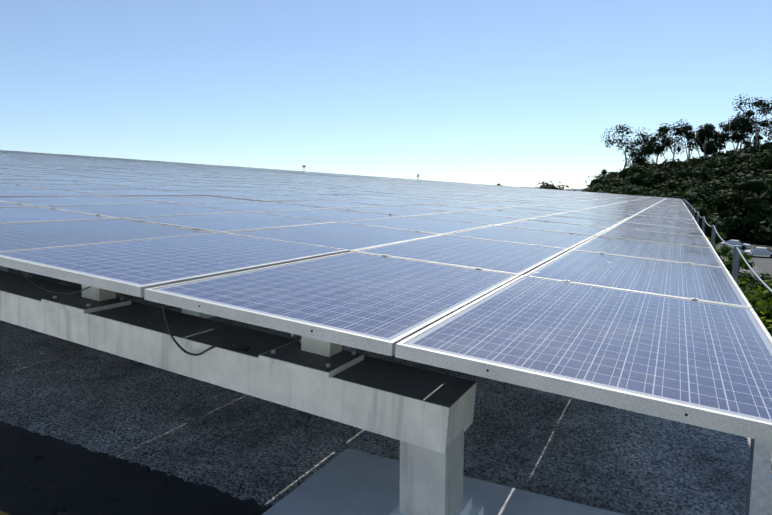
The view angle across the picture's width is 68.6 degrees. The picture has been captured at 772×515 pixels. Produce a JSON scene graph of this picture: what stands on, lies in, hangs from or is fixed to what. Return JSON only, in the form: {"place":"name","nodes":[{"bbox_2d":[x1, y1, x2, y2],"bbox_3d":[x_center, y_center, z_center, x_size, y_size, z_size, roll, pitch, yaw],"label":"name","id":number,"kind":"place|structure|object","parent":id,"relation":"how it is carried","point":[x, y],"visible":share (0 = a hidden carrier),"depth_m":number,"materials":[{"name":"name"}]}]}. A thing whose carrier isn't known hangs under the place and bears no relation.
{"place":"outdoors","nodes":[
{"label":"outdoors","id":0,"kind":"place"},
{"bbox_2d":[0,267,771,514],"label":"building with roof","id":1,"kind":"structure","parent":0,"point":[85,430],"depth_m":4.02,"materials":[{"name":"concrete"}]},
{"bbox_2d":[0,266,482,514],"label":"support posts","id":2,"kind":"object","parent":1,"relation":"on","point":[431,482],"depth_m":2.30,"materials":[{"name":"grey paint"}]},
{"bbox_2d":[0,150,771,453],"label":"solar panels","id":3,"kind":"object","parent":2,"relation":"on","point":[638,304],"visible":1,"depth_m":3.17,"materials":[{"name":"blue glass"}]},
{"bbox_2d":[262,449,624,514],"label":"equipment pad","id":4,"kind":"object","parent":1,"relation":"on","point":[349,482],"visible":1,"depth_m":3.17,"materials":[{"name":"grey concrete"}]},
{"bbox_2d":[745,438,771,514],"bbox_3d":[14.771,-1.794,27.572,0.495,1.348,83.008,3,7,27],"label":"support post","id":5,"kind":"object","parent":1,"relation":"on","point":[759,494],"depth_m":2.29,"materials":[{"name":"metal"}]},
{"bbox_2d":[683,199,771,292],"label":"cable railing","id":6,"kind":"object","parent":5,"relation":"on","point":[736,253],"visible":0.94,"depth_m":6.85,"materials":[{"name":"grey metal"}]},
{"bbox_2d":[0,0,771,188],"label":"sky","id":7,"kind":"structure","parent":0,"point":[514,93],"materials":[{"name":"blue"}]},
{"bbox_2d":[526,187,586,190],"bbox_3d":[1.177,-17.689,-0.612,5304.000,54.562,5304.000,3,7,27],"label":"distant hills","id":8,"kind":"structure","parent":0,"point":[567,189],"depth_m":2492.90,"materials":[{"name":"grey"}]},
{"bbox_2d":[715,216,771,250],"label":"hill terrain","id":9,"kind":"structure","parent":0,"point":[753,245],"depth_m":103.41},
{"bbox_2d":[582,139,771,244],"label":"hillside bushes","id":10,"kind":"object","parent":9,"relation":"on","point":[723,171],"visible":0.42,"depth_m":155.49,"materials":[{"name":"green plant"}]},
{"bbox_2d":[599,93,771,178],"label":"trees","id":11,"kind":"object","parent":9,"relation":"on","point":[704,135],"visible":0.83,"depth_m":191.20,"materials":[{"name":"green plant"}]},
{"bbox_2d":[717,249,771,272],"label":"parking lot road","id":12,"kind":"structure","parent":0,"point":[762,263],"depth_m":76.22,"materials":[{"name":"grey asphalt"}]},
{"bbox_2d":[719,240,750,248],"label":"white sedan car","id":13,"kind":"object","parent":12,"relation":"on","point":[741,244],"visible":0.77,"depth_m":97.60,"materials":[{"name":"white paint"}]},
{"bbox_2d":[727,247,751,254],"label":"white sedan car","id":14,"kind":"object","parent":12,"relation":"on","point":[742,250],"visible":0.19,"depth_m":85.15,"materials":[{"name":"white paint"}]},
{"bbox_2d":[746,247,771,257],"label":"white sedan car","id":15,"kind":"object","parent":12,"relation":"on","point":[763,251],"visible":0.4,"depth_m":84.47,"materials":[{"name":"white paint"}]},
{"bbox_2d":[741,272,771,279],"bbox_3d":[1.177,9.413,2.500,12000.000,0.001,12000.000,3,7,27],"label":"ground sheet","id":16,"kind":"object","parent":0,"point":[751,273],"depth_m":66.95,"materials":[{"name":"grey concrete"}]},
{"bbox_2d":[487,174,771,244],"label":"trees","id":17,"kind":"object","parent":16,"relation":"on","point":[699,198],"visible":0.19,"depth_m":113.36,"materials":[{"name":"green plant"}]},
{"bbox_2d":[707,232,771,336],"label":"bushes","id":18,"kind":"object","parent":16,"relation":"on","point":[765,318],"visible":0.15,"depth_m":22.47,"materials":[{"name":"green plant"}]},
{"bbox_2d":[731,270,771,324],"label":"shrubs beside building","id":19,"kind":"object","parent":16,"relation":"on","point":[752,281],"visible":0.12,"depth_m":45.66,"materials":[{"name":"green plant"}]}
]}

